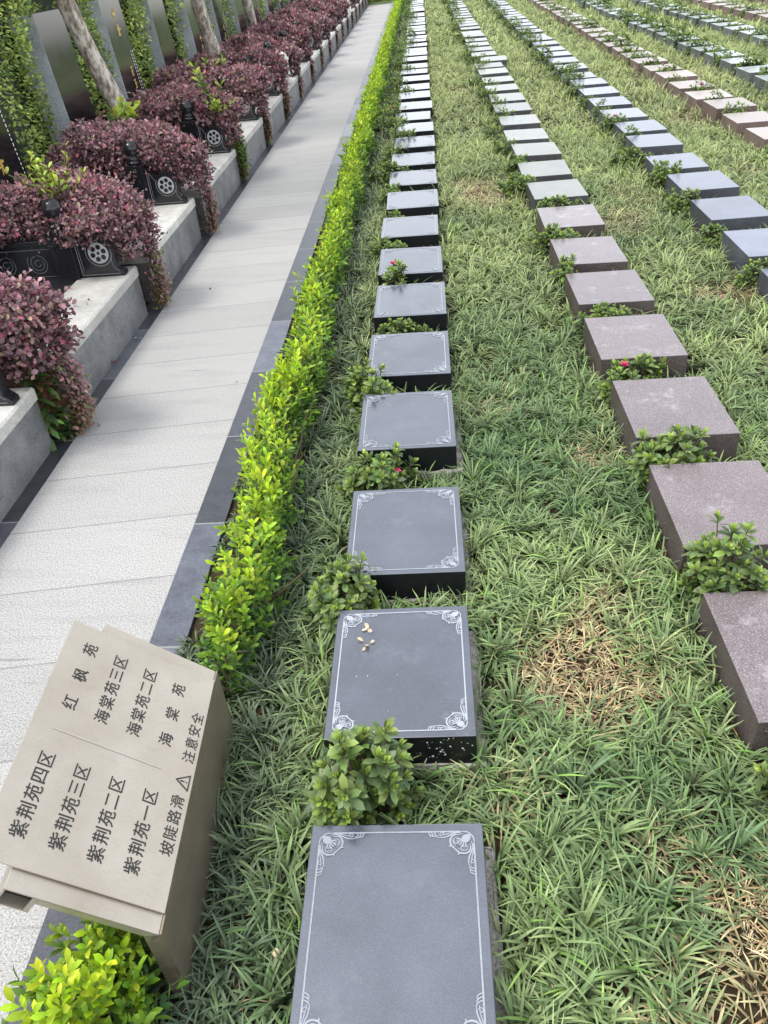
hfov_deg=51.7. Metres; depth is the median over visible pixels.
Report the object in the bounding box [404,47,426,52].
gravestone
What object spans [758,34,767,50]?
azalea shrub
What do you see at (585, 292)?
gravestone
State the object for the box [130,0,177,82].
tombstone
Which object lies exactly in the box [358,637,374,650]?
dry leaf
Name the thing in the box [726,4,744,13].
azalea shrub
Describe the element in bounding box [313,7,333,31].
stone railing
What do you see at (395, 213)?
azalea shrub
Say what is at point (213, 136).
stone railing
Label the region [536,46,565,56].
gravestone
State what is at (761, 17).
gravestone
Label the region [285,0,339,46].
loropetalum bush
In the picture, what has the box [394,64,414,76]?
azalea shrub
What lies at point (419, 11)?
gravestone
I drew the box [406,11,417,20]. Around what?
azalea shrub
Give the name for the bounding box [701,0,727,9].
gravestone
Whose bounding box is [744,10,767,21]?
gravestone
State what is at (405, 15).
azalea shrub
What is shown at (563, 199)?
azalea shrub
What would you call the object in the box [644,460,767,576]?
gravestone
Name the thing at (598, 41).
gravestone
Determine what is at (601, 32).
azalea shrub
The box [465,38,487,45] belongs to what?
gravestone
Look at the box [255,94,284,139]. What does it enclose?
granite block
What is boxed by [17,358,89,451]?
broadleaf weed
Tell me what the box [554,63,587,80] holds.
gravestone
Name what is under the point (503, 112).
azalea shrub
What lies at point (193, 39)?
tombstone
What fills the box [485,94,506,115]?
azalea shrub
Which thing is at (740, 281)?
azalea shrub
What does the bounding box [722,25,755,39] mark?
gravestone
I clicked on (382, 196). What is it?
azalea shrub
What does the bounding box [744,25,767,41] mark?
azalea shrub
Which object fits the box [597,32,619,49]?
azalea shrub
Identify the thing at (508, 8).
gravestone
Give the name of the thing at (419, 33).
gravestone
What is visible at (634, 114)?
gravestone
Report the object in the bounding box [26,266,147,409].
granite block
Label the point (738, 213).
gravestone
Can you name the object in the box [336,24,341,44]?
granite block
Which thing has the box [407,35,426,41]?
gravestone
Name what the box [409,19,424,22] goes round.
gravestone
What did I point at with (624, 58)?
gravestone
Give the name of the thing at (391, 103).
azalea shrub
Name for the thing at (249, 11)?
tree
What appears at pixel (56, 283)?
tombstone
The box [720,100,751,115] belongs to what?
azalea shrub
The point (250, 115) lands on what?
stone railing
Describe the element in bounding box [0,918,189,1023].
hedge shrub
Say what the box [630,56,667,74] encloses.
gravestone
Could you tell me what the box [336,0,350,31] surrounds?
loropetalum bush
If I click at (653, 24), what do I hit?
azalea shrub
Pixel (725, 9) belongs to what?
gravestone
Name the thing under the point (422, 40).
gravestone
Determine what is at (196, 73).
weed sapling
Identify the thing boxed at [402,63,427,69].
gravestone
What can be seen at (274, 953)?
mushroom
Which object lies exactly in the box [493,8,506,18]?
azalea shrub
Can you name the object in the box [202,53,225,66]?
weed sapling
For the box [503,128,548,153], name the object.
gravestone
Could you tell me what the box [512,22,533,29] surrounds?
gravestone
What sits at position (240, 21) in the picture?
tombstone
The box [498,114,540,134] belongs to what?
gravestone
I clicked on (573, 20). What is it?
azalea shrub
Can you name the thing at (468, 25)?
gravestone
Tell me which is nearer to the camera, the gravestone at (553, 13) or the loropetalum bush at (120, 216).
the loropetalum bush at (120, 216)
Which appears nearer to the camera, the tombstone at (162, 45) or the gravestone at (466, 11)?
the tombstone at (162, 45)
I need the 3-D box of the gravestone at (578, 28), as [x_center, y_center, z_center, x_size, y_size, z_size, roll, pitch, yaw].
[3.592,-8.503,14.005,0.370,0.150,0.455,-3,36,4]
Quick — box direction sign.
[0,620,234,997]
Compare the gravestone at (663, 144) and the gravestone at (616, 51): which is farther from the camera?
the gravestone at (616, 51)
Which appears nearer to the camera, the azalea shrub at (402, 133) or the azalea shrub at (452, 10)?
the azalea shrub at (402, 133)
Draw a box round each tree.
[55,0,134,121]
[190,0,221,56]
[242,0,257,26]
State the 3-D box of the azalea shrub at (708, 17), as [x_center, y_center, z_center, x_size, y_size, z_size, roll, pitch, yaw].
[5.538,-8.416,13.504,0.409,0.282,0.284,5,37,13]
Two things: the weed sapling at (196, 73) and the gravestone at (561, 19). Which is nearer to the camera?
the weed sapling at (196, 73)
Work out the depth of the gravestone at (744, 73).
9.10 m
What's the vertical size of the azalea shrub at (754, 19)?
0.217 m
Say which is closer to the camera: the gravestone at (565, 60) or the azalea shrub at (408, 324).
the azalea shrub at (408, 324)
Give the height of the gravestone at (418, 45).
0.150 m
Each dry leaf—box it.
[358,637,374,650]
[362,623,371,631]
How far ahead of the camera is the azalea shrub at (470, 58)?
11.75 m
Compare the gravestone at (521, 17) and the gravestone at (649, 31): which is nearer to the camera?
the gravestone at (649, 31)
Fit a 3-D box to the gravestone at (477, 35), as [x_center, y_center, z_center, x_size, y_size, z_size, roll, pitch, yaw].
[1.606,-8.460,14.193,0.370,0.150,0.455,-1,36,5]
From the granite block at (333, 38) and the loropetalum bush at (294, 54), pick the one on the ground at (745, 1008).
the granite block at (333, 38)
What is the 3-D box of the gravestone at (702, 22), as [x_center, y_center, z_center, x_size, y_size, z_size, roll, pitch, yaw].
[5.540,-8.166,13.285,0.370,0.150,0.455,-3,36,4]
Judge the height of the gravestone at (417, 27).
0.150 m
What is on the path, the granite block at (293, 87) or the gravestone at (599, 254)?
the granite block at (293, 87)
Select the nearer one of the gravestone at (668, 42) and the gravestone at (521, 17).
the gravestone at (668, 42)
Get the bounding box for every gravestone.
[289,823,508,1023]
[323,606,487,773]
[345,486,473,604]
[358,390,463,479]
[368,331,450,392]
[374,282,446,334]
[378,246,442,285]
[380,215,438,248]
[386,189,439,223]
[389,169,436,191]
[391,151,434,171]
[394,135,435,158]
[395,111,430,129]
[396,122,433,137]
[399,90,429,102]
[399,100,432,119]
[400,68,427,77]
[400,83,429,91]
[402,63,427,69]
[403,56,427,65]
[403,75,429,84]
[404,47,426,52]
[404,51,426,56]
[405,38,425,43]
[406,31,424,35]
[406,43,426,48]
[407,25,424,28]
[407,28,425,34]
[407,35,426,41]
[408,17,424,20]
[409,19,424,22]
[409,22,424,25]
[410,9,424,13]
[452,10,468,13]
[453,13,470,15]
[454,15,471,22]
[457,20,475,23]
[459,23,477,30]
[460,26,480,30]
[461,30,481,39]
[463,33,484,44]
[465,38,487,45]
[466,41,489,51]
[468,46,492,55]
[471,51,496,65]
[475,62,503,76]
[478,67,508,81]
[480,55,506,68]
[482,75,513,89]
[485,83,518,102]
[489,92,525,113]
[492,2,508,9]
[493,102,531,123]
[496,7,513,10]
[498,9,515,18]
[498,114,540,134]
[502,11,519,14]
[503,14,522,21]
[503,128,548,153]
[506,16,525,22]
[508,19,529,30]
[511,142,561,165]
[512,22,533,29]
[515,26,537,37]
[517,159,571,183]
[519,29,542,40]
[523,34,546,42]
[526,36,552,49]
[526,179,588,212]
[532,40,558,50]
[536,1,553,9]
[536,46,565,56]
[536,204,604,239]
[539,3,554,10]
[541,51,571,67]
[547,7,566,15]
[547,57,579,69]
[549,236,627,285]
[551,10,571,18]
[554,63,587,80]
[555,12,575,22]
[559,14,581,23]
[560,72,596,88]
[564,17,587,28]
[564,270,654,330]
[569,78,607,98]
[570,20,594,28]
[575,25,600,35]
[578,86,619,104]
[580,27,607,39]
[582,314,687,381]
[585,1,601,10]
[587,32,614,44]
[587,96,631,120]
[595,6,615,14]
[595,36,624,50]
[598,108,647,130]
[602,8,622,17]
[602,41,633,55]
[607,11,616,20]
[609,376,739,461]
[611,46,644,61]
[613,120,667,145]
[614,13,638,23]
[620,51,655,65]
[625,133,683,157]
[628,21,654,31]
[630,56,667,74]
[631,0,640,6]
[637,23,661,34]
[639,0,654,8]
[642,64,681,82]
[644,153,708,179]
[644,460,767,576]
[645,2,665,11]
[646,27,673,40]
[652,4,673,13]
[654,70,697,89]
[655,31,681,43]
[660,6,685,16]
[664,170,739,198]
[665,36,699,49]
[667,80,714,98]
[669,10,692,19]
[677,40,712,55]
[678,11,705,21]
[683,89,733,112]
[688,14,717,26]
[688,195,767,235]
[690,45,727,62]
[692,0,704,6]
[696,591,767,756]
[699,18,729,29]
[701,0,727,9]
[701,97,757,124]
[703,50,744,68]
[710,22,743,34]
[711,2,737,11]
[719,57,759,76]
[720,111,767,139]
[720,228,767,276]
[722,4,749,15]
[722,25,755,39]
[732,7,762,18]
[735,65,767,85]
[737,30,763,43]
[743,127,767,154]
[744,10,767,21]
[750,35,767,49]
[753,74,767,92]
[756,14,767,24]
[756,269,767,303]
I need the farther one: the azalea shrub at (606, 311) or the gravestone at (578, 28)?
the gravestone at (578, 28)
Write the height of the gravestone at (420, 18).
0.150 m
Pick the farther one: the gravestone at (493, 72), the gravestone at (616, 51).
the gravestone at (616, 51)
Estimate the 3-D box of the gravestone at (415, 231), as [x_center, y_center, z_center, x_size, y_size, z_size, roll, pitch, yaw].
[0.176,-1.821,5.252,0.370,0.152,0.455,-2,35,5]
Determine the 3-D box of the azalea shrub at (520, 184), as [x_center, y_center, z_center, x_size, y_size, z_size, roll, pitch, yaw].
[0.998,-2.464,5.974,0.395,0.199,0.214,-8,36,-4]
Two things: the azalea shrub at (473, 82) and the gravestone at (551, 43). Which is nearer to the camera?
the azalea shrub at (473, 82)
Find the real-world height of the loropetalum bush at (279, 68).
0.834 m
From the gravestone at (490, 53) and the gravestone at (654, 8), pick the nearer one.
the gravestone at (490, 53)
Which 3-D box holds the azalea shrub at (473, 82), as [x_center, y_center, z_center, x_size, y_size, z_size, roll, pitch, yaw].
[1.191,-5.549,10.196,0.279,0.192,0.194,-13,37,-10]
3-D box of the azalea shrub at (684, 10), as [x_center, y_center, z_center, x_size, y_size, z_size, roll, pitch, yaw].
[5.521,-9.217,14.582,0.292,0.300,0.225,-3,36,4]
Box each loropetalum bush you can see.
[0,163,172,309]
[0,266,99,434]
[43,110,221,233]
[126,80,251,180]
[148,54,274,144]
[188,42,292,118]
[220,26,304,98]
[245,18,315,80]
[257,9,324,67]
[273,2,333,57]
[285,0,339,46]
[287,0,344,38]
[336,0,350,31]
[349,0,354,25]
[352,0,358,19]
[356,0,361,15]
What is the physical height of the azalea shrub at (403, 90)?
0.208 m
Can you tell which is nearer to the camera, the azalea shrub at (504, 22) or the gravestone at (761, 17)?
the gravestone at (761, 17)
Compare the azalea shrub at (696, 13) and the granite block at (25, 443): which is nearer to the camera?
the granite block at (25, 443)
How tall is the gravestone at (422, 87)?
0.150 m
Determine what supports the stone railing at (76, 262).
on the granite block at (109, 318)
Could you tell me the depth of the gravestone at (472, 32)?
14.68 m
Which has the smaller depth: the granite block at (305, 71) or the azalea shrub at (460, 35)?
the granite block at (305, 71)
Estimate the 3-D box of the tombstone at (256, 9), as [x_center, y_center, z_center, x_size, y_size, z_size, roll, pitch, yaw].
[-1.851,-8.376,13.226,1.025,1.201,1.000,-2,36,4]
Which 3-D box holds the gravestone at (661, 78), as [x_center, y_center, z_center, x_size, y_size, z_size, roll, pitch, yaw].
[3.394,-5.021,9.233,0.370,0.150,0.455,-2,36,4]
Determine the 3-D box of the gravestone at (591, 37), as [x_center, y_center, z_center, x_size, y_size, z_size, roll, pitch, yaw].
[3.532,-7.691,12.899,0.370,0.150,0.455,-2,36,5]
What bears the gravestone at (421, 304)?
on the ground at (745, 1008)
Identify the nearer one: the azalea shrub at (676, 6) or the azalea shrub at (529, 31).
the azalea shrub at (529, 31)
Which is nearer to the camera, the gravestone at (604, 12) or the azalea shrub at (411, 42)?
the azalea shrub at (411, 42)
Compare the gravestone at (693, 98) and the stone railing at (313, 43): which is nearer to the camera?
the gravestone at (693, 98)
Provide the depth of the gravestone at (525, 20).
15.49 m
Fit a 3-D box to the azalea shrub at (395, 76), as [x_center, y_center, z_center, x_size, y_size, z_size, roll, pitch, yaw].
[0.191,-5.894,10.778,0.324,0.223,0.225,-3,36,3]
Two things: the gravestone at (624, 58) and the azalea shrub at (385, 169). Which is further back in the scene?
the gravestone at (624, 58)
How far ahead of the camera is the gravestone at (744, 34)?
11.68 m
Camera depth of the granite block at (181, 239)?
5.23 m
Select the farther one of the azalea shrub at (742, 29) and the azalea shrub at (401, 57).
the azalea shrub at (401, 57)
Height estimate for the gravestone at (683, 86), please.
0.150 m
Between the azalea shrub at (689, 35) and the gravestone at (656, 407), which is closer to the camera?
the gravestone at (656, 407)
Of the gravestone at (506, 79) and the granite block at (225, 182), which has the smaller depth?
the granite block at (225, 182)
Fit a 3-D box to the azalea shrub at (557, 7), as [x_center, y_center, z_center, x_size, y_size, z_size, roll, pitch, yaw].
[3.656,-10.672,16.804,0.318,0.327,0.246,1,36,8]
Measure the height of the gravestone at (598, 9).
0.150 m
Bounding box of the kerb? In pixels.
[7,3,393,1023]
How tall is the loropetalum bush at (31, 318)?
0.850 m
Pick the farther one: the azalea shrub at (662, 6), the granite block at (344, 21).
the granite block at (344, 21)
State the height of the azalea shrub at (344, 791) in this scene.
0.330 m
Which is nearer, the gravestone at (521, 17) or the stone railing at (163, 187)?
the stone railing at (163, 187)
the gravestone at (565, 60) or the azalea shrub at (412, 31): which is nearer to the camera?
the gravestone at (565, 60)
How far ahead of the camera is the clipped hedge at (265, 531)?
3.01 m
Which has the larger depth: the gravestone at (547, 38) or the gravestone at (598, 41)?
the gravestone at (547, 38)
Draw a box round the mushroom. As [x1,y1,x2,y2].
[272,948,279,958]
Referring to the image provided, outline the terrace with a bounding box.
[1,264,146,433]
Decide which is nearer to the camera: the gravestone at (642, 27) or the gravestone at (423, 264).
the gravestone at (423, 264)
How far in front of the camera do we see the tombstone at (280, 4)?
15.43 m
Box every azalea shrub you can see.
[303,550,382,644]
[303,717,425,825]
[334,441,420,500]
[340,357,399,417]
[364,236,407,259]
[366,160,412,188]
[376,182,405,203]
[376,317,432,334]
[377,103,406,123]
[377,104,403,136]
[377,144,408,163]
[381,259,409,284]
[383,94,400,110]
[385,76,407,93]
[386,209,404,217]
[387,70,404,84]
[388,117,416,144]
[389,56,407,71]
[390,85,414,100]
[393,40,409,52]
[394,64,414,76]
[395,47,410,58]
[395,52,408,62]
[401,23,410,30]
[402,39,416,45]
[403,7,411,19]
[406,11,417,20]
[406,28,415,37]
[450,5,459,12]
[450,22,459,34]
[452,30,462,40]
[453,18,464,26]
[457,46,473,60]
[460,35,470,45]
[462,50,476,66]
[464,39,478,49]
[468,73,481,86]
[474,52,490,66]
[474,78,497,104]
[475,61,487,74]
[481,116,503,141]
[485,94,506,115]
[487,0,498,6]
[491,134,516,157]
[491,171,536,196]
[492,106,514,124]
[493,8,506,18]
[494,11,508,21]
[499,17,511,27]
[502,154,533,173]
[506,15,520,33]
[513,27,534,41]
[520,32,536,45]
[522,33,542,50]
[526,223,580,251]
[529,44,543,61]
[531,194,581,225]
[532,43,553,65]
[543,61,562,71]
[548,253,579,287]
[550,0,562,10]
[550,62,580,81]
[558,81,584,99]
[561,7,572,15]
[562,62,584,90]
[565,15,582,27]
[572,95,597,109]
[572,301,632,331]
[577,19,593,24]
[578,0,592,7]
[582,15,600,28]
[591,98,610,121]
[593,112,627,133]
[595,0,612,6]
[596,29,608,37]
[596,352,668,406]
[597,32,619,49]
[599,3,614,13]
[605,8,618,16]
[608,146,650,169]
[611,29,633,51]
[615,1,634,21]
[615,41,639,62]
[617,123,642,146]
[622,9,641,26]
[624,50,648,66]
[627,424,717,494]
[635,7,655,24]
[640,52,659,70]
[643,16,665,33]
[645,159,682,192]
[651,62,682,81]
[653,16,673,32]
[657,0,671,10]
[659,21,684,45]
[663,187,700,216]
[668,0,683,13]
[668,73,687,81]
[669,21,694,49]
[672,510,767,607]
[676,2,690,14]
[678,34,715,54]
[681,77,712,100]
[682,8,705,21]
[692,222,727,249]
[698,9,715,21]
[701,40,724,53]
[705,89,725,99]
[708,14,729,30]
[712,45,738,67]
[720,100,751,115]
[725,17,738,26]
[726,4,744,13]
[726,46,767,77]
[731,26,749,38]
[733,257,767,291]
[737,4,758,17]
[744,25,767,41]
[750,760,767,798]
[753,8,767,20]
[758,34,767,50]
[758,61,767,74]
[761,144,767,158]
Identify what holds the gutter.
on the ground at (745, 1008)
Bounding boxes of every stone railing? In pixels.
[0,198,128,279]
[0,369,19,405]
[103,141,187,205]
[175,100,230,153]
[216,75,258,120]
[243,56,278,96]
[263,41,294,76]
[279,30,307,62]
[293,21,317,49]
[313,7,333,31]
[315,26,326,40]
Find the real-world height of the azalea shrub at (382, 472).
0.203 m
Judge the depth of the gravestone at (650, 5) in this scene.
16.44 m
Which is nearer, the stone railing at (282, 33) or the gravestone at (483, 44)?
the stone railing at (282, 33)
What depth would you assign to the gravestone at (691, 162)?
6.12 m
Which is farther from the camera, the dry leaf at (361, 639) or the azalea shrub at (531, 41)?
the azalea shrub at (531, 41)
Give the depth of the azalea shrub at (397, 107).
8.64 m
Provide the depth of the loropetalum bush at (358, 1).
21.21 m
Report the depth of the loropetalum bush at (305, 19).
12.62 m
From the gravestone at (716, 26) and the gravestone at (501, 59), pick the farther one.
the gravestone at (716, 26)
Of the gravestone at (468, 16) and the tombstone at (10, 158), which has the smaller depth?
the tombstone at (10, 158)
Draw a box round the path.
[0,4,390,1023]
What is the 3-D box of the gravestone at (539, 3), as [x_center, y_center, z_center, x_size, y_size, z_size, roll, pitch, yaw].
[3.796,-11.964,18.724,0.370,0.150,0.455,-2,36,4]
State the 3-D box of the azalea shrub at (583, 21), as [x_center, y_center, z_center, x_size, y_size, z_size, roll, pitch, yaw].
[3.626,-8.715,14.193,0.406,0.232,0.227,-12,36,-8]
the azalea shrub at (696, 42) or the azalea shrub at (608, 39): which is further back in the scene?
the azalea shrub at (608, 39)
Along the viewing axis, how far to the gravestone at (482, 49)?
12.48 m
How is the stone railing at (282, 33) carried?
on the granite block at (305, 71)
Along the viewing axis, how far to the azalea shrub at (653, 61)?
9.94 m
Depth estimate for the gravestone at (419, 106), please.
8.80 m
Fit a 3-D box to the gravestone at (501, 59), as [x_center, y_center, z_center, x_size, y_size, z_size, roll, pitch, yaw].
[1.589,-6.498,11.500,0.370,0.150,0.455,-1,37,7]
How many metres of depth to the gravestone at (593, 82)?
9.16 m
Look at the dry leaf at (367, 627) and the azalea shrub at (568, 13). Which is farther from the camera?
the azalea shrub at (568, 13)
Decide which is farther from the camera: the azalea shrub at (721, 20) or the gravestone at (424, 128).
the azalea shrub at (721, 20)
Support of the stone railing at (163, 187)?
on the granite block at (181, 239)
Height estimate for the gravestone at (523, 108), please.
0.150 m
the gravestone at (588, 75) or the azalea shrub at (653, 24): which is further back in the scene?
the azalea shrub at (653, 24)
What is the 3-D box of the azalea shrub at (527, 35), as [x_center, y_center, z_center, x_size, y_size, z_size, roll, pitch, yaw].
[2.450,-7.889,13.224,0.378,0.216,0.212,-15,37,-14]
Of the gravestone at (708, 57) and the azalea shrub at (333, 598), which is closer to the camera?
the azalea shrub at (333, 598)
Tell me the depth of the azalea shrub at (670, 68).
9.41 m
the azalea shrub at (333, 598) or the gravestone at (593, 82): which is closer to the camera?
the azalea shrub at (333, 598)
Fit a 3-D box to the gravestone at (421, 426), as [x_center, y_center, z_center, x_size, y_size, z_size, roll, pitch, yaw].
[0.112,-0.308,3.190,0.399,0.160,0.478,-3,36,4]
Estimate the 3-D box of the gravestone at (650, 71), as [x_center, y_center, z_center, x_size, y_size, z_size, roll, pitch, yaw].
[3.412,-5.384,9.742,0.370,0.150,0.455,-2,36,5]
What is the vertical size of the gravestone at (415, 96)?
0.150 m
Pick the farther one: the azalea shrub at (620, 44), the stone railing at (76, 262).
the azalea shrub at (620, 44)
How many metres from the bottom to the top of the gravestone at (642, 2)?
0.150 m
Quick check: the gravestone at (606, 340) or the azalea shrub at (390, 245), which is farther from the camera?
the azalea shrub at (390, 245)
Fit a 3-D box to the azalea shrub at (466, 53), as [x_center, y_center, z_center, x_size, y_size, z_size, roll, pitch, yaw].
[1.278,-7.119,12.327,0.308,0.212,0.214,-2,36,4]
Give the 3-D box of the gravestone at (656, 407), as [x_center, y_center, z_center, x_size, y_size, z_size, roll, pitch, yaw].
[1.121,-0.353,3.111,0.370,0.150,0.455,-2,36,4]
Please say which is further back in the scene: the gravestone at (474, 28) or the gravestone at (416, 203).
the gravestone at (474, 28)
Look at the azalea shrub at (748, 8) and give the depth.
13.97 m
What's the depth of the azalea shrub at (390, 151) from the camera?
7.09 m
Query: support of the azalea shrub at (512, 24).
on the ground at (745, 1008)
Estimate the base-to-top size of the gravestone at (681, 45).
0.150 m
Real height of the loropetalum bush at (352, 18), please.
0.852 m
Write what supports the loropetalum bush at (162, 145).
on the terrace
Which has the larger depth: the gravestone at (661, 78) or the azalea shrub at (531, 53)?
the azalea shrub at (531, 53)
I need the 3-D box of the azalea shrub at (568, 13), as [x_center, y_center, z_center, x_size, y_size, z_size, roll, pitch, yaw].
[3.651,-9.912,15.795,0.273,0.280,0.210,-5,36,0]
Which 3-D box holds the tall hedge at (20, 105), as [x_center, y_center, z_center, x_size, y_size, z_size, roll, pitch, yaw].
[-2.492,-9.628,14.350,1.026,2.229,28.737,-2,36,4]
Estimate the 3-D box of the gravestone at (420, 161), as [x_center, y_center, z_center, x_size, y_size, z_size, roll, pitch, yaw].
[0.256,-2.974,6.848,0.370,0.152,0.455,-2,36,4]
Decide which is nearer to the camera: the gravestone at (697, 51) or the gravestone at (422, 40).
the gravestone at (697, 51)
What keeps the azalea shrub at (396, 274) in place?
on the ground at (745, 1008)
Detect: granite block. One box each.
[0,387,51,522]
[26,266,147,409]
[119,198,201,301]
[181,149,240,230]
[226,117,265,171]
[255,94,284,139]
[277,75,299,113]
[292,61,311,96]
[307,49,321,78]
[316,39,329,66]
[330,31,336,53]
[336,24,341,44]
[339,17,347,36]
[347,13,351,30]
[352,7,355,23]
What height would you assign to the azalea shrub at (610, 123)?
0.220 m
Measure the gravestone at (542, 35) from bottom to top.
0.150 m
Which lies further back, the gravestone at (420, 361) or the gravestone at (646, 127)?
the gravestone at (646, 127)
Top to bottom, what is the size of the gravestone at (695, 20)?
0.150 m
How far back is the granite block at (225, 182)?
6.46 m
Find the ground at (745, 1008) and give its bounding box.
[49,0,767,1023]
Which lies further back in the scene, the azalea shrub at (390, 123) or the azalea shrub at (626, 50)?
the azalea shrub at (626, 50)
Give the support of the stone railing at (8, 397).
on the granite block at (25, 443)
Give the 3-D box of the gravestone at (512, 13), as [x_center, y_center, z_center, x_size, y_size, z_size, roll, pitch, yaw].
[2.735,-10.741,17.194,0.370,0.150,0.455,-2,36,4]
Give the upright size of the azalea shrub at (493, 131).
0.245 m
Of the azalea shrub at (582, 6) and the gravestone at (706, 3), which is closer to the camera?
the gravestone at (706, 3)
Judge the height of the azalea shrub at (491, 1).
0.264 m
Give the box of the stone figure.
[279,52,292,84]
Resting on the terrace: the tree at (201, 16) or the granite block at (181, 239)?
the tree at (201, 16)
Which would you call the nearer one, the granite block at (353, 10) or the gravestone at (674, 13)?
the gravestone at (674, 13)
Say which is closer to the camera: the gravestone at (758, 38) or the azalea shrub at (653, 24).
the gravestone at (758, 38)
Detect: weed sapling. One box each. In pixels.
[5,141,86,201]
[106,97,141,120]
[189,61,224,107]
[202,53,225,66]
[206,93,234,116]
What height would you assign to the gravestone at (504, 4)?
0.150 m
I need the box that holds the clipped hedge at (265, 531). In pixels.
[193,0,403,702]
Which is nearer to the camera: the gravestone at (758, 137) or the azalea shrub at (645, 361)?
the azalea shrub at (645, 361)
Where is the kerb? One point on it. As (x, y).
(177, 617)
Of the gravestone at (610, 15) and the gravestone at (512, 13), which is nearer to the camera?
the gravestone at (610, 15)
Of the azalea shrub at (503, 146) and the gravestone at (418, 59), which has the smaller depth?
the azalea shrub at (503, 146)
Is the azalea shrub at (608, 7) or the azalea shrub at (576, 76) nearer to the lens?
the azalea shrub at (576, 76)
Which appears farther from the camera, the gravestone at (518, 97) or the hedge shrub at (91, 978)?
the gravestone at (518, 97)
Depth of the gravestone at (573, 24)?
14.45 m
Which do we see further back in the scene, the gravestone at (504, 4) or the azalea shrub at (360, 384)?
the gravestone at (504, 4)
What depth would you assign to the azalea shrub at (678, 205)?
5.28 m
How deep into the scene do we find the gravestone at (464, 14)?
17.75 m
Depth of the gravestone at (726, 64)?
9.62 m
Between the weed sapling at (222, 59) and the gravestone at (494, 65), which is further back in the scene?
the gravestone at (494, 65)
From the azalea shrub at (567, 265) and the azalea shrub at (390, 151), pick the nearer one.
the azalea shrub at (567, 265)
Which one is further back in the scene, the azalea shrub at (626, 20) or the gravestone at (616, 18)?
the gravestone at (616, 18)
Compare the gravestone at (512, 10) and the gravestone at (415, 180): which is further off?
the gravestone at (512, 10)
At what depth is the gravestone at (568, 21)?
14.96 m
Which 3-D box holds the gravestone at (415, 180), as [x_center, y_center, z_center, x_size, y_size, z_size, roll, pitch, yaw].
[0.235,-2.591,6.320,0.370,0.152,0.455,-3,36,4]
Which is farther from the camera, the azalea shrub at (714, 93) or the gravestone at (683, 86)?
the gravestone at (683, 86)
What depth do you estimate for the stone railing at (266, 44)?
10.14 m
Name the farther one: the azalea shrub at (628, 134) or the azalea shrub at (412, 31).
the azalea shrub at (412, 31)
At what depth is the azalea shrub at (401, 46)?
13.37 m
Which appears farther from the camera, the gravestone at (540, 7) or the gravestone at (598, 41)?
the gravestone at (540, 7)
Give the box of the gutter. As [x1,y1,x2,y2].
[0,3,391,547]
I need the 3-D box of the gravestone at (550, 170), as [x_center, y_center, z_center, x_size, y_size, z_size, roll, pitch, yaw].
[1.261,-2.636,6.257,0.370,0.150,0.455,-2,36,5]
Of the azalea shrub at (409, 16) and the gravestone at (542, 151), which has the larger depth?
the azalea shrub at (409, 16)
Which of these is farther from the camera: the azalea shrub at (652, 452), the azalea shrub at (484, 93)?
the azalea shrub at (484, 93)
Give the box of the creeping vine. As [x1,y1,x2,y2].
[226,123,249,178]
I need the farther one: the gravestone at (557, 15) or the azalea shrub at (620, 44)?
the gravestone at (557, 15)
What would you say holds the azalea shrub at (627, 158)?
on the ground at (745, 1008)
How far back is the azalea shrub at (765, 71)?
8.80 m
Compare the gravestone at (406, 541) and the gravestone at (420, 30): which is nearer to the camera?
the gravestone at (406, 541)
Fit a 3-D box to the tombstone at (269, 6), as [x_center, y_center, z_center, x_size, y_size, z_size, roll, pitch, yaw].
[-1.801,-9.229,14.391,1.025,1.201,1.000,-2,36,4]
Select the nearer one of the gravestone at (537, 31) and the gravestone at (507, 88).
the gravestone at (507, 88)
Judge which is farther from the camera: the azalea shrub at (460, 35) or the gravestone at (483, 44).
the azalea shrub at (460, 35)
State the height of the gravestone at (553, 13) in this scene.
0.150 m
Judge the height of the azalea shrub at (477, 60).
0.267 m
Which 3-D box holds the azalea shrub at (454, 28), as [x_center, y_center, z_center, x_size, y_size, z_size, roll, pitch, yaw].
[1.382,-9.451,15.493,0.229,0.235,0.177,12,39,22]
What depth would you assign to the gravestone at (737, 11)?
14.25 m
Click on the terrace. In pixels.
(11, 383)
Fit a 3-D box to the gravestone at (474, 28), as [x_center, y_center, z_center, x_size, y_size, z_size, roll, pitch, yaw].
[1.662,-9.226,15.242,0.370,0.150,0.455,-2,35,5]
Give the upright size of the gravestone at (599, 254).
0.150 m
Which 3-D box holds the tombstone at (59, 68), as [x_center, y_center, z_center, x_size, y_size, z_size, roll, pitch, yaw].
[-2.156,-3.259,6.233,1.025,1.201,1.000,-2,36,4]
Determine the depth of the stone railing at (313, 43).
12.64 m
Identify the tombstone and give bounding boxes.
[0,106,29,184]
[7,9,97,147]
[27,278,76,294]
[77,0,144,99]
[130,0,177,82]
[168,0,205,62]
[204,0,229,44]
[222,0,246,36]
[241,0,261,28]
[258,0,273,20]
[273,0,284,10]
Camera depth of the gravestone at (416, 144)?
7.25 m
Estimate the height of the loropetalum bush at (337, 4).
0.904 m
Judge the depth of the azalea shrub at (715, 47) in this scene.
10.40 m
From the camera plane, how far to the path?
3.36 m
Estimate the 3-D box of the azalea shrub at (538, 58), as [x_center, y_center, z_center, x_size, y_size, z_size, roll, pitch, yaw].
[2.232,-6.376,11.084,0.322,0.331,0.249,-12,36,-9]
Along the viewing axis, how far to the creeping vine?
6.96 m
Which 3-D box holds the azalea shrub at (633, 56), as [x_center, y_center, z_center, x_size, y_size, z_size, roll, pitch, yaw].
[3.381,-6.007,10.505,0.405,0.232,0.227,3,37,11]
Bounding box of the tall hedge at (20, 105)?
[0,0,297,184]

